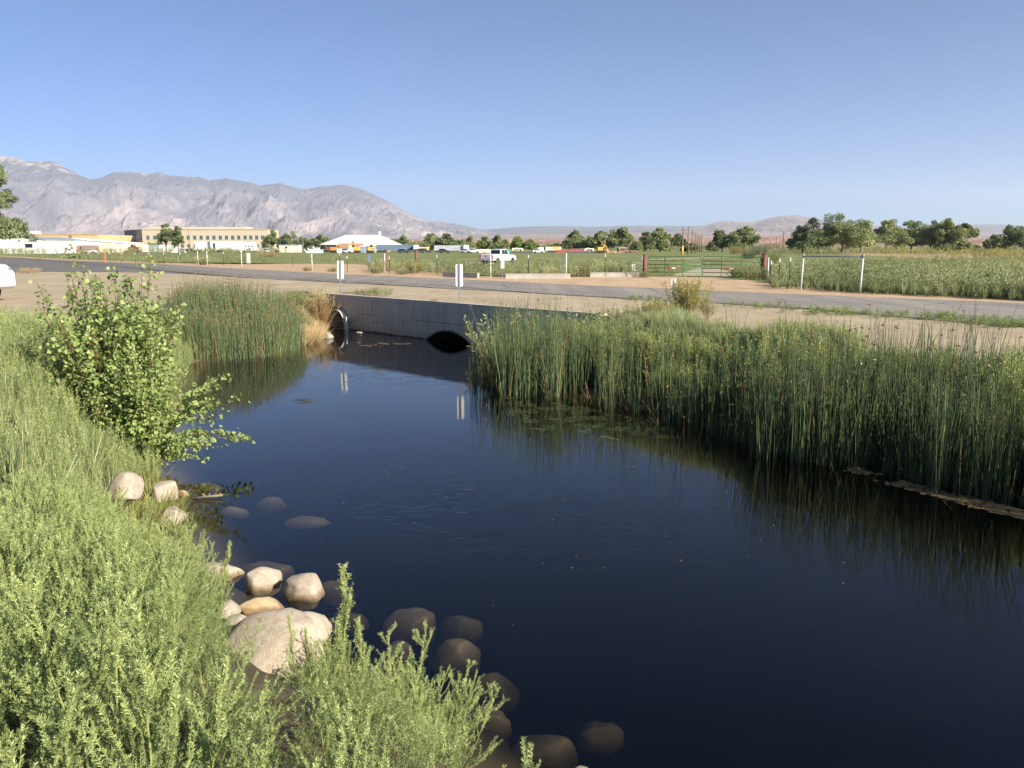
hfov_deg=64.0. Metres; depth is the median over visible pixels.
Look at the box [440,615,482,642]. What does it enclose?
boulder
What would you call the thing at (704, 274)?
dirt track
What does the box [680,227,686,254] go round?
utility pole
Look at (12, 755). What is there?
kochia weed
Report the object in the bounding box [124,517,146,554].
kochia weed
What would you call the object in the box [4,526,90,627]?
kochia weed
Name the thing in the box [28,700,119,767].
kochia weed
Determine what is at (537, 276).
concrete curb wall
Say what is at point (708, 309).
saltbush
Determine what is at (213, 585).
kochia weed
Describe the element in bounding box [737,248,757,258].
field bush
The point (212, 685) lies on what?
kochia weed
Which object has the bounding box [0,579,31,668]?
kochia weed
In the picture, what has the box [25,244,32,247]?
window
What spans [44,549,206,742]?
kochia weed
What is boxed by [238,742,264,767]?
kochia weed
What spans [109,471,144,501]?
boulder
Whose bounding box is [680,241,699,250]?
cottonwood tree
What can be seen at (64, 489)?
kochia weed
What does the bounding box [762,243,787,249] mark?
transformer rack
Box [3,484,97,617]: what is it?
kochia weed
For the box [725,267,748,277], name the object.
field bush
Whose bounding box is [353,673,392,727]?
kochia weed
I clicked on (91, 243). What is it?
white shed
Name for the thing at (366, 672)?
kochia weed
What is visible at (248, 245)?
camper van
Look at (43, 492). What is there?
kochia weed
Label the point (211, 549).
kochia weed
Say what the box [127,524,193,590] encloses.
kochia weed
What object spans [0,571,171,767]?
kochia weed
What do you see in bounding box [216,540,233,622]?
kochia weed
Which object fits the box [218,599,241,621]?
boulder
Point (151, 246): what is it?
storage shed
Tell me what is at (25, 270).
dry bush
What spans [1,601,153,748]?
kochia weed
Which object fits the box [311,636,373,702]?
kochia weed
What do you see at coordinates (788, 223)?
hills
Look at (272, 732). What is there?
kochia weed
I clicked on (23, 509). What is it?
kochia weed
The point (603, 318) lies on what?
rabbitbrush
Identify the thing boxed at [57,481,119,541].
kochia weed
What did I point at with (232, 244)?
box trailer
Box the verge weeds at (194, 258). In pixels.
[0,252,366,264]
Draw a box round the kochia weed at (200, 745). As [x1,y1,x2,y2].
[0,612,272,767]
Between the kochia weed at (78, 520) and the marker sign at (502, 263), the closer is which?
the kochia weed at (78, 520)
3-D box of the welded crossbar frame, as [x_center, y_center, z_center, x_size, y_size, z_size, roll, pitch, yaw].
[15.645,-5.309,40.220,0.138,2.187,3.644,-5,11,-29]
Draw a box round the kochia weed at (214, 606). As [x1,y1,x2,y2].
[191,589,224,620]
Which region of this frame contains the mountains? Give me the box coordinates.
[0,156,496,239]
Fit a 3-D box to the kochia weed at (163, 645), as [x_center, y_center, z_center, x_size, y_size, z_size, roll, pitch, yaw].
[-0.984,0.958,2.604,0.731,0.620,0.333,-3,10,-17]
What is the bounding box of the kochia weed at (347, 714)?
[312,695,540,767]
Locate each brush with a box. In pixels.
[508,241,777,249]
[774,245,1018,254]
[778,242,1021,251]
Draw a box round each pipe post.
[384,250,387,270]
[414,249,417,264]
[642,254,647,273]
[761,254,767,276]
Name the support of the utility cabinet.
on the sand verge
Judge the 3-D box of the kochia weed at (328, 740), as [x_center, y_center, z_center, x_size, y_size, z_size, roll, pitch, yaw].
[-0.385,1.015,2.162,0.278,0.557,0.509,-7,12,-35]
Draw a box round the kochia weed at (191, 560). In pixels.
[143,544,212,583]
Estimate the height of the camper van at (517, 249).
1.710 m
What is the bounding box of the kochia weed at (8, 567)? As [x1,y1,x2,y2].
[0,549,54,686]
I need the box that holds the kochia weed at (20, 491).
[0,470,50,572]
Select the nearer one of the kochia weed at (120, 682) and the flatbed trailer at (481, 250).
the kochia weed at (120, 682)
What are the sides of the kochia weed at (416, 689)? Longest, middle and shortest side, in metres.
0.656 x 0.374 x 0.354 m
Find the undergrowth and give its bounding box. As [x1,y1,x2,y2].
[0,478,466,767]
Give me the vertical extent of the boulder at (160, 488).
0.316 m
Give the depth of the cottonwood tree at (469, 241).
319.07 m
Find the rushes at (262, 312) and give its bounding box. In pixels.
[161,271,323,364]
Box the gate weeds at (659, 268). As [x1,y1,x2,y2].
[649,257,690,274]
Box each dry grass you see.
[295,296,331,345]
[835,254,1023,269]
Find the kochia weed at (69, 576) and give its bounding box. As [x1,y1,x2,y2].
[4,548,116,655]
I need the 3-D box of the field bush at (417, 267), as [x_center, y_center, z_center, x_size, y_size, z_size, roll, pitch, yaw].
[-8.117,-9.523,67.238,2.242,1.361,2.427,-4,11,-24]
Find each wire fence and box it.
[45,251,241,265]
[292,252,642,277]
[767,257,790,281]
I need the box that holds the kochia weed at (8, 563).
[0,517,23,623]
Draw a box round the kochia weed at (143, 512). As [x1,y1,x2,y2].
[86,495,159,568]
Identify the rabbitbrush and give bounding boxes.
[584,305,630,335]
[597,304,646,327]
[632,298,672,317]
[661,275,713,314]
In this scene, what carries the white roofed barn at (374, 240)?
on the field at (794, 256)
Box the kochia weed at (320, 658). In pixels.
[274,620,350,686]
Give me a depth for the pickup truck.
97.65 m
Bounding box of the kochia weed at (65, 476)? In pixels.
[47,461,81,496]
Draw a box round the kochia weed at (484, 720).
[427,659,510,767]
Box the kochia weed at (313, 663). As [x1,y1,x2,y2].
[297,645,340,689]
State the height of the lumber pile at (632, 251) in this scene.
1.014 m
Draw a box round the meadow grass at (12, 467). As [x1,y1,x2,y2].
[0,304,256,568]
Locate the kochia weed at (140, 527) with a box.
[0,516,147,651]
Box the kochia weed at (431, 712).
[422,698,450,760]
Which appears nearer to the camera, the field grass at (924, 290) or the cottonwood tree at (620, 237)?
the field grass at (924, 290)
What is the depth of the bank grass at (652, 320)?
19.71 m
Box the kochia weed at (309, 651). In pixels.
[300,626,319,686]
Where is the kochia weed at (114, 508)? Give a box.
[3,485,126,603]
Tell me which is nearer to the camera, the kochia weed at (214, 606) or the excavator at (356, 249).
the kochia weed at (214, 606)
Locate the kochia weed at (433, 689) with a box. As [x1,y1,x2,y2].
[394,664,455,717]
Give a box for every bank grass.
[75,456,194,548]
[563,303,1023,482]
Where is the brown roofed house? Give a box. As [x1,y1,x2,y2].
[338,241,363,248]
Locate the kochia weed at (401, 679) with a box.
[372,644,410,700]
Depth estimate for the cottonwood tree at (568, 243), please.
316.69 m
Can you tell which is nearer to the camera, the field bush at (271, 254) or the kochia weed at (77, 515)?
the kochia weed at (77, 515)
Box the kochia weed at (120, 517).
[91,488,132,540]
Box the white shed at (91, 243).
[84,242,99,250]
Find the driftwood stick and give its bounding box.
[191,493,222,498]
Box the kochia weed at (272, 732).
[230,708,298,767]
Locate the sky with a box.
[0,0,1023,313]
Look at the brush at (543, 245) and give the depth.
487.15 m
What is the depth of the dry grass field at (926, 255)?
211.03 m
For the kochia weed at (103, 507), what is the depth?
6.71 m
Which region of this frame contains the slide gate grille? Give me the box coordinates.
[330,309,348,338]
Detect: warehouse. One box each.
[0,237,83,252]
[3,234,132,241]
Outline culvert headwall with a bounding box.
[326,293,614,368]
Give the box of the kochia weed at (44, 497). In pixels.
[22,471,80,528]
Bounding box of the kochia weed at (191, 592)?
[144,545,218,629]
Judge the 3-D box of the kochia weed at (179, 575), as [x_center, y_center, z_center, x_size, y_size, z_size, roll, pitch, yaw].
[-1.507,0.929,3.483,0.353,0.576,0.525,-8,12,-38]
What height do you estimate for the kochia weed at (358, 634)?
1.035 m
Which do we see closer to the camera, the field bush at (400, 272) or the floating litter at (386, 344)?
the floating litter at (386, 344)
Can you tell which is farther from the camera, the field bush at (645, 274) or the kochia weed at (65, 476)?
the field bush at (645, 274)
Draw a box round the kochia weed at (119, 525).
[102,502,135,546]
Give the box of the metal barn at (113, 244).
[71,238,142,251]
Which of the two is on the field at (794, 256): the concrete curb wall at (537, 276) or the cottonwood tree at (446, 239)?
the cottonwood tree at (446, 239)
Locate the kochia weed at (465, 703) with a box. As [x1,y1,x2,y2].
[408,668,486,766]
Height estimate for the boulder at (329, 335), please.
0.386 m
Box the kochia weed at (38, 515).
[18,501,102,574]
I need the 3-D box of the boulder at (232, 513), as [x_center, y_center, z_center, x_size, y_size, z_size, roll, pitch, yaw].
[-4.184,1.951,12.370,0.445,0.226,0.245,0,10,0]
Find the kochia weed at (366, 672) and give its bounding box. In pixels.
[348,658,394,695]
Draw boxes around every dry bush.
[17,267,42,272]
[297,286,341,325]
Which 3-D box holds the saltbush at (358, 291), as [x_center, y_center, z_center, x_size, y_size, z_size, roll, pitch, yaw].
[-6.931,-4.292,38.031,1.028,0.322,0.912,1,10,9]
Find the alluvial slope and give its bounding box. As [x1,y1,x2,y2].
[292,232,1007,240]
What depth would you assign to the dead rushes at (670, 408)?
15.84 m
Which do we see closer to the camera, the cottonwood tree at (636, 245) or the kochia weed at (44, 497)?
the kochia weed at (44, 497)
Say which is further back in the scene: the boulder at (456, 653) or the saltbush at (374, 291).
the saltbush at (374, 291)
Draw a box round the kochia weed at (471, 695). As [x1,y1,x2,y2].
[379,663,481,741]
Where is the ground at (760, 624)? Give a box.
[0,246,1023,767]
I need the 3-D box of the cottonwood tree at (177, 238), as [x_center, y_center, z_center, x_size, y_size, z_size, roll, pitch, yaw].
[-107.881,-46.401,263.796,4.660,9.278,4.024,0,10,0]
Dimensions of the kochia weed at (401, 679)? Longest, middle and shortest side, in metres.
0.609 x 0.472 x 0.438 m
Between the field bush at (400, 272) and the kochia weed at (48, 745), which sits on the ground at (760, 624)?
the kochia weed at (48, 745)
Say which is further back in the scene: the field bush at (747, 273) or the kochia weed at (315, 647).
the field bush at (747, 273)
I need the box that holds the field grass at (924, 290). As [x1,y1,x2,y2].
[768,258,1023,299]
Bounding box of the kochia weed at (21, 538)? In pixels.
[6,523,28,596]
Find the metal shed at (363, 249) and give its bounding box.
[360,246,367,252]
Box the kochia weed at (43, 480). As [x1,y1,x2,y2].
[38,467,84,501]
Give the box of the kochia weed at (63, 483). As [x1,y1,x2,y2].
[20,473,81,530]
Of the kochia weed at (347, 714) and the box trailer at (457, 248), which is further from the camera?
the box trailer at (457, 248)
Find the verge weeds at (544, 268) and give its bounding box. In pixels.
[484,256,641,277]
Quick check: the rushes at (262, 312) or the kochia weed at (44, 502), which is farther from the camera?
the rushes at (262, 312)
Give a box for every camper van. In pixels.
[241,242,258,251]
[512,247,522,251]
[584,248,593,251]
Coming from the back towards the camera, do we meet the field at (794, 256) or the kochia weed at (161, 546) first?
the field at (794, 256)
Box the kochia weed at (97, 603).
[0,540,166,742]
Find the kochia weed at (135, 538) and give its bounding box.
[72,504,154,604]
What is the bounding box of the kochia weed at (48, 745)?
[13,580,150,767]
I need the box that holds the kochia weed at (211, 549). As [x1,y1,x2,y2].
[153,536,218,585]
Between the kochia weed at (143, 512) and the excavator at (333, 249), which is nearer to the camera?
the kochia weed at (143, 512)
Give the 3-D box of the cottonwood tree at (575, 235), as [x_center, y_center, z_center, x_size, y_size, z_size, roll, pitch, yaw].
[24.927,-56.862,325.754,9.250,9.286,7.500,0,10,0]
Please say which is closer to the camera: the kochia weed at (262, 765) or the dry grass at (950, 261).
the kochia weed at (262, 765)
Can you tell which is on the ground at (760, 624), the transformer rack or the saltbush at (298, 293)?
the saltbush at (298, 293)
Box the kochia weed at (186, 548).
[154,533,196,588]
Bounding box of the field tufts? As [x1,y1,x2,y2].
[11,251,767,267]
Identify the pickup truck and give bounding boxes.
[479,249,516,263]
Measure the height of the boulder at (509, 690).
0.385 m
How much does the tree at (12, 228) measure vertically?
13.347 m
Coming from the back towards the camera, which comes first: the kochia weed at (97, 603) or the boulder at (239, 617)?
the boulder at (239, 617)
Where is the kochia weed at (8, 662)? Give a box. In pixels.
[0,628,16,704]
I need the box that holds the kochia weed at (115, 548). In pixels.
[2,513,152,714]
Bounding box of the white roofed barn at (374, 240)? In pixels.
[320,231,401,251]
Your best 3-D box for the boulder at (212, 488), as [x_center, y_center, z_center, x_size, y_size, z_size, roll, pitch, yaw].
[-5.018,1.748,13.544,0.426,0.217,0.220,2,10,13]
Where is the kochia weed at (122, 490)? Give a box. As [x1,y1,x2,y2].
[53,485,124,533]
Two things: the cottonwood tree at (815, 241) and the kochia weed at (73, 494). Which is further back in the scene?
the cottonwood tree at (815, 241)
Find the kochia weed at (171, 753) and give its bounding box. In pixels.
[34,602,272,767]
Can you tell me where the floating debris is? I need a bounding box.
[271,404,843,624]
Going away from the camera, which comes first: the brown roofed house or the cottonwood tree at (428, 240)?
the brown roofed house
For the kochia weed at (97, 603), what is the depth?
2.60 m
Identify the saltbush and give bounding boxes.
[271,288,309,303]
[285,288,340,316]
[350,288,371,294]
[366,286,393,296]
[463,306,600,372]
[647,294,673,309]
[697,294,725,319]
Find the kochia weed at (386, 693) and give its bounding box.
[320,656,407,735]
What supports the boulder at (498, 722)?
on the ground at (760, 624)
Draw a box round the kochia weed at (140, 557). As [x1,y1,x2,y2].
[138,522,155,567]
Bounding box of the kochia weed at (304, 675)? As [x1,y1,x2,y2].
[283,648,330,696]
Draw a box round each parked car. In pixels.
[0,264,15,294]
[341,249,353,252]
[397,249,409,252]
[438,249,450,252]
[460,249,471,252]
[532,249,544,252]
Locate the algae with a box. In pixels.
[503,395,675,439]
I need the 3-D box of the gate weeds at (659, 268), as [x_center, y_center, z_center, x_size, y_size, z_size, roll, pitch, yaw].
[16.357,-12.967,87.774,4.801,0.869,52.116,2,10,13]
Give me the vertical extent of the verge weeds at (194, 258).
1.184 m
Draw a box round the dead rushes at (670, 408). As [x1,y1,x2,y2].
[466,368,1022,519]
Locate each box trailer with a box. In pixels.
[195,241,209,251]
[210,241,214,250]
[215,241,242,251]
[376,245,413,251]
[434,245,463,251]
[545,247,560,250]
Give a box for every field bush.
[197,260,211,264]
[258,251,280,256]
[326,267,336,271]
[369,266,385,273]
[394,267,410,274]
[403,260,425,273]
[568,260,598,275]
[602,262,623,271]
[636,271,652,277]
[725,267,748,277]
[728,245,749,253]
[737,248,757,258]
[737,262,773,279]
[748,244,771,254]
[751,249,785,266]
[766,269,792,280]
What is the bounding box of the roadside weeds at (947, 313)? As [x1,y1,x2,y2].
[619,294,1023,327]
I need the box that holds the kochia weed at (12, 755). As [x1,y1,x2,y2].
[0,720,38,767]
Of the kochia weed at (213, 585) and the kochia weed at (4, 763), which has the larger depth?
the kochia weed at (213, 585)
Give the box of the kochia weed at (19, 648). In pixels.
[0,606,38,734]
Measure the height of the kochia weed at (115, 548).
0.761 m
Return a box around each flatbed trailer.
[476,249,490,251]
[562,250,582,252]
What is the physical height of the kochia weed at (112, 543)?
0.675 m
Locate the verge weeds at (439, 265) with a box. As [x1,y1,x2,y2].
[364,256,489,275]
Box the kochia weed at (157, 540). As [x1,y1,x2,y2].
[121,521,164,566]
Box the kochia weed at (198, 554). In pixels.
[179,541,208,607]
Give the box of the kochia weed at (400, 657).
[357,618,453,740]
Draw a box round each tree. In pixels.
[0,164,39,242]
[155,223,173,252]
[171,226,184,252]
[261,229,277,247]
[276,231,299,247]
[298,236,314,250]
[304,233,330,249]
[393,235,416,244]
[417,233,437,249]
[433,233,462,246]
[460,235,475,248]
[475,236,490,248]
[488,234,509,249]
[509,236,524,251]
[524,239,540,251]
[544,242,563,250]
[556,239,578,249]
[564,229,585,241]
[576,235,596,251]
[586,230,614,248]
[604,226,635,246]
[628,240,643,250]
[639,231,655,251]
[649,227,671,250]
[649,236,672,251]
[669,233,686,250]
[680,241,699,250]
[705,241,718,251]
[711,229,729,251]
[727,225,761,248]
[785,225,813,252]
[794,217,838,251]
[815,212,872,252]
[842,219,877,252]
[871,219,914,249]
[893,220,935,249]
[910,220,946,247]
[931,218,969,243]
[933,235,974,251]
[961,223,980,241]
[970,244,989,249]
[982,234,1003,248]
[988,224,1023,248]
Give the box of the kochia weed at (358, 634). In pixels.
[350,616,372,693]
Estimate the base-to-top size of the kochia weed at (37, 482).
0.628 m
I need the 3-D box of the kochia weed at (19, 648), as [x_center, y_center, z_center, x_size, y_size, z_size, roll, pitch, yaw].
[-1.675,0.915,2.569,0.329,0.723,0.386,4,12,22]
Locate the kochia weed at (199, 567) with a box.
[139,533,211,616]
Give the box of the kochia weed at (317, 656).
[275,638,333,694]
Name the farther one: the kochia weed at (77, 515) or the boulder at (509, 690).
the boulder at (509, 690)
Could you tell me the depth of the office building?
345.95 m
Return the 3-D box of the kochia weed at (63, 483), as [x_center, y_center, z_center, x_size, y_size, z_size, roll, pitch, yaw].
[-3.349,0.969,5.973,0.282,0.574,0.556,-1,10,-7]
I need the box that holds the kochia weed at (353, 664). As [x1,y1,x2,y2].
[333,640,389,691]
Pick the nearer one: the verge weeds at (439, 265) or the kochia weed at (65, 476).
the kochia weed at (65, 476)
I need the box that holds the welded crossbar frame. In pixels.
[800,254,864,293]
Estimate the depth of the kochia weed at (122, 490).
7.17 m
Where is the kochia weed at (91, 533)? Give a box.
[45,503,126,611]
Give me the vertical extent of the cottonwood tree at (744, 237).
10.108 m
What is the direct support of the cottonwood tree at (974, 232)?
on the dry grass field at (926, 255)
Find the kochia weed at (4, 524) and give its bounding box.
[0,511,13,546]
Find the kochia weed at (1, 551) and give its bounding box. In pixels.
[0,505,28,579]
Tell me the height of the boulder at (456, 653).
0.408 m
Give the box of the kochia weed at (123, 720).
[110,674,286,767]
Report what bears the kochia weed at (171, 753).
on the ground at (760, 624)
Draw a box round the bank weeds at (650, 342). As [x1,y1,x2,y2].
[507,315,1023,477]
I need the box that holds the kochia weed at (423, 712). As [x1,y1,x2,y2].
[421,708,457,767]
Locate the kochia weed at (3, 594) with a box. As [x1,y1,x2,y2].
[0,579,29,667]
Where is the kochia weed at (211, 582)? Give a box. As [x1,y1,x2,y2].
[194,557,234,614]
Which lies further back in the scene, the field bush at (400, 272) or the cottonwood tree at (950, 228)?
the cottonwood tree at (950, 228)
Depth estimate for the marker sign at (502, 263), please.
57.98 m
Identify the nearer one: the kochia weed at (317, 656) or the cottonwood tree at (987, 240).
the kochia weed at (317, 656)
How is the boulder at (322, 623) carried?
on the ground at (760, 624)
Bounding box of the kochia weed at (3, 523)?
[0,482,23,571]
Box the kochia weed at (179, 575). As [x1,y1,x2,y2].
[115,550,212,665]
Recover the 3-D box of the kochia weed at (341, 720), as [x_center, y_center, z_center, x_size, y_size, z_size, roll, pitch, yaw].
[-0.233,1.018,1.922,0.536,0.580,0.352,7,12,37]
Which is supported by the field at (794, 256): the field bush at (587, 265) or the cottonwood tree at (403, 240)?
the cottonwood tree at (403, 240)
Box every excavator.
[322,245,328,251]
[330,243,341,252]
[347,243,360,252]
[367,244,376,252]
[597,244,607,252]
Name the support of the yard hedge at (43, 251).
on the field at (794, 256)
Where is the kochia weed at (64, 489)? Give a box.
[28,471,97,521]
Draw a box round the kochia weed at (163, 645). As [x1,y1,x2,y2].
[66,607,319,767]
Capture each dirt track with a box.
[425,262,493,271]
[639,257,728,261]
[673,269,731,276]
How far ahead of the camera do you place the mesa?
17228.38 m
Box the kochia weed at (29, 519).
[18,510,125,600]
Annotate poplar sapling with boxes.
[27,241,255,449]
[27,243,169,423]
[82,326,227,467]
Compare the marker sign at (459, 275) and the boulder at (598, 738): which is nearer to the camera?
the boulder at (598, 738)
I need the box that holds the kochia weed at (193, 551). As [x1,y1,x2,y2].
[96,518,208,611]
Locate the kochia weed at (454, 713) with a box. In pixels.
[401,666,474,767]
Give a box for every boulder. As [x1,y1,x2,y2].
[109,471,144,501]
[150,480,177,503]
[162,506,187,526]
[178,490,189,496]
[198,482,222,494]
[200,562,244,580]
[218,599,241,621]
[220,506,248,520]
[223,613,246,634]
[226,608,323,680]
[239,596,284,615]
[242,561,294,581]
[245,567,282,596]
[255,497,286,512]
[281,573,324,603]
[285,516,329,528]
[304,611,331,644]
[314,580,355,609]
[324,332,333,338]
[330,611,369,636]
[377,640,415,674]
[382,607,435,644]
[428,638,480,682]
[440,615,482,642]
[458,672,519,712]
[465,706,511,737]
[510,734,578,767]
[572,721,623,754]
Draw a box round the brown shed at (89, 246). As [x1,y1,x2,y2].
[75,244,98,252]
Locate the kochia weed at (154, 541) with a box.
[110,519,168,575]
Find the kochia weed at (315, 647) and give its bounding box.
[305,635,369,692]
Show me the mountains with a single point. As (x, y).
(54, 197)
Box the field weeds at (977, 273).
[767,252,1023,299]
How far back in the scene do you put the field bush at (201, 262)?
96.98 m
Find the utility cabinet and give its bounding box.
[246,253,250,262]
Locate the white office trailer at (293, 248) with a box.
[279,245,301,251]
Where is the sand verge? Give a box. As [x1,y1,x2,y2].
[0,256,1023,302]
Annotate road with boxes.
[0,257,1023,326]
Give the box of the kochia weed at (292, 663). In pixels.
[285,611,297,686]
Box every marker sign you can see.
[337,261,343,293]
[456,264,462,302]
[501,258,503,277]
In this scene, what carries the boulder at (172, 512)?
on the ground at (760, 624)
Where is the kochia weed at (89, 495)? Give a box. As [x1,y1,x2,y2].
[79,475,112,518]
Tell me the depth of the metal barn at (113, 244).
281.24 m
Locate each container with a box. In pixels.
[139,244,147,251]
[159,244,170,251]
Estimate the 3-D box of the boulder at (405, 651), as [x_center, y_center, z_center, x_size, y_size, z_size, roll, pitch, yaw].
[-1.161,2.779,8.257,0.390,0.375,0.367,0,10,0]
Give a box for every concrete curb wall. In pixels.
[443,272,478,277]
[505,274,569,278]
[590,272,638,276]
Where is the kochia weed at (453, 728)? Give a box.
[384,696,464,761]
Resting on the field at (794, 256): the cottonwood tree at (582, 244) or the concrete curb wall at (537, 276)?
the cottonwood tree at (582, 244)
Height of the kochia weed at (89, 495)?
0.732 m
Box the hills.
[672,215,1002,233]
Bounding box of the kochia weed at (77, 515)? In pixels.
[49,490,121,580]
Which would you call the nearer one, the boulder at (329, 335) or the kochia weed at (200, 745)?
the kochia weed at (200, 745)
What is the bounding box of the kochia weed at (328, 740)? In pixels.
[284,645,411,767]
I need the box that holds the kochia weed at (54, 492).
[43,481,101,562]
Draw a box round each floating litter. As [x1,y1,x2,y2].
[359,342,408,346]
[843,465,1023,519]
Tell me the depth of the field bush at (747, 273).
54.65 m
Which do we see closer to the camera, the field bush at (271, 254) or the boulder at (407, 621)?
the boulder at (407, 621)
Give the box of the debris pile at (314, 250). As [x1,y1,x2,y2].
[303,245,323,252]
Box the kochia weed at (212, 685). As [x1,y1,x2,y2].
[120,617,265,767]
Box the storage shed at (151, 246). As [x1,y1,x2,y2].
[144,243,170,251]
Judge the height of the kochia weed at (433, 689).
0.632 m
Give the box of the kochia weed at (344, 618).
[327,562,359,684]
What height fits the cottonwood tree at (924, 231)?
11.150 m
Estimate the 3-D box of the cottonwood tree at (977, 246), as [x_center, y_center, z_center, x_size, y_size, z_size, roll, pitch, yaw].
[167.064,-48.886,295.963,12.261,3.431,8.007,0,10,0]
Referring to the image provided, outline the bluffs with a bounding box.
[330,236,988,245]
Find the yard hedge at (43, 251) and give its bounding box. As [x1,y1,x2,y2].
[0,245,286,254]
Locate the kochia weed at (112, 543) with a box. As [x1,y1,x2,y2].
[31,515,172,637]
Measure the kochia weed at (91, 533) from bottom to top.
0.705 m
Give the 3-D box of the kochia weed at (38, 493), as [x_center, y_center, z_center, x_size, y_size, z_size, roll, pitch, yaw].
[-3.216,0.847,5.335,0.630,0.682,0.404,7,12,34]
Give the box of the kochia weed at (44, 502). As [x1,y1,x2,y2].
[15,490,67,532]
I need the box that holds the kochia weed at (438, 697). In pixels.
[404,665,477,747]
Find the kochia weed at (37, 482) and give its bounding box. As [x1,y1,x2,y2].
[17,467,81,506]
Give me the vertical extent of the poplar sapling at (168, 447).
2.467 m
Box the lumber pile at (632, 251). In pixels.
[626,250,639,252]
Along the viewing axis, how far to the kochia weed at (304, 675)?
5.21 m
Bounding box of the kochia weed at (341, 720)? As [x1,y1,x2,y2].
[295,678,470,767]
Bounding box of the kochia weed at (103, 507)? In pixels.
[77,492,116,537]
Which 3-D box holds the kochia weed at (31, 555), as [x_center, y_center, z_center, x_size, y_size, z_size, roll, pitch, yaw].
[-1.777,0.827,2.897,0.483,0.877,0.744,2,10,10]
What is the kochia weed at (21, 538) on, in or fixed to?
on the ground at (760, 624)
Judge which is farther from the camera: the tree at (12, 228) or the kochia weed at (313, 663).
the tree at (12, 228)
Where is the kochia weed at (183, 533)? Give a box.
[166,511,206,555]
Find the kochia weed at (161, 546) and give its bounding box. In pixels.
[135,514,198,654]
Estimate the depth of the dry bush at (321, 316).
37.47 m
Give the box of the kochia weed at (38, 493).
[1,469,71,548]
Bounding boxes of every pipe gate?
[647,256,701,276]
[702,256,761,277]
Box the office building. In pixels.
[124,225,278,250]
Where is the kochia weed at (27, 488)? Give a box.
[8,466,52,516]
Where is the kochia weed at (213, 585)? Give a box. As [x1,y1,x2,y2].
[166,569,226,618]
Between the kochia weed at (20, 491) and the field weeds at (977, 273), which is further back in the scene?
the field weeds at (977, 273)
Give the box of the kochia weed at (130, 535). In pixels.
[119,518,136,577]
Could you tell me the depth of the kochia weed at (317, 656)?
6.32 m
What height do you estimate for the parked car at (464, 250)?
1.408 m
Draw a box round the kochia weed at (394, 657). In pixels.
[368,653,400,689]
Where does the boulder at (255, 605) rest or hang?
on the ground at (760, 624)
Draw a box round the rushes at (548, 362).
[468,294,1023,522]
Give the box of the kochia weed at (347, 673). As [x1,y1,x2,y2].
[325,658,355,704]
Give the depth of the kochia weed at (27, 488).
7.16 m
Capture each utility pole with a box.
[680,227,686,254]
[687,226,688,253]
[690,230,692,253]
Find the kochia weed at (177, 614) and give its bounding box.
[88,557,209,686]
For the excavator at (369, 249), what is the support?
on the field at (794, 256)
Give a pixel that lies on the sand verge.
(728, 284)
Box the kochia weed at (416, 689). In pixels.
[383,660,445,749]
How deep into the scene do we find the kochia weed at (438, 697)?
5.89 m
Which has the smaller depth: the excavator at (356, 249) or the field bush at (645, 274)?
the field bush at (645, 274)
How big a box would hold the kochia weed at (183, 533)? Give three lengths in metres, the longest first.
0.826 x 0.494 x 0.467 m
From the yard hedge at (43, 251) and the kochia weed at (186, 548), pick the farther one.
the yard hedge at (43, 251)
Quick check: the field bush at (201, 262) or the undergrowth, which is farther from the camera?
the field bush at (201, 262)
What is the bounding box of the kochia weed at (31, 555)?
[0,488,114,727]
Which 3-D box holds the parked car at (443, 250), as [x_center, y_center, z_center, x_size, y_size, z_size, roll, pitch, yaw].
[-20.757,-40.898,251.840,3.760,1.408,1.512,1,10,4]
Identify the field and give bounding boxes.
[0,248,1019,298]
[813,249,1021,259]
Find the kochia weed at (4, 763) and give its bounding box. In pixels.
[0,754,122,767]
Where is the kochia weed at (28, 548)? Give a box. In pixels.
[0,523,66,673]
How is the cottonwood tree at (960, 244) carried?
on the dry grass field at (926, 255)
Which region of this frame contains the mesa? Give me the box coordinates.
[485,224,1023,233]
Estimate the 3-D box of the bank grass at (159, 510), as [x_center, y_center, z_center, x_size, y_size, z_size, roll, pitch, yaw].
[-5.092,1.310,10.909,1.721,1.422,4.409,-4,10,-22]
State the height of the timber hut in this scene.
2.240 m
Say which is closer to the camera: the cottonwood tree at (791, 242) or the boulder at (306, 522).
the boulder at (306, 522)
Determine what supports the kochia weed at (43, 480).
on the ground at (760, 624)
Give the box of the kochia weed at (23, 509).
[11,502,34,529]
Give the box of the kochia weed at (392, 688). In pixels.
[323,666,396,697]
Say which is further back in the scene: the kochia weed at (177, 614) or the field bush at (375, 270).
the field bush at (375, 270)
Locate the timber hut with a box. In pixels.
[616,247,625,252]
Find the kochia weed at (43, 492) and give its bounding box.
[21,474,80,520]
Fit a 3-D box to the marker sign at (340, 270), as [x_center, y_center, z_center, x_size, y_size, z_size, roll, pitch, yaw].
[-8.108,-4.887,38.712,0.304,1.856,0.054,2,10,0]
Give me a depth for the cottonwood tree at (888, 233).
261.55 m
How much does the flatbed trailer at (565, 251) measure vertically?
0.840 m
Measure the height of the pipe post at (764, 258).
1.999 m
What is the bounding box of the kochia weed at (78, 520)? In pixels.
[10,474,103,557]

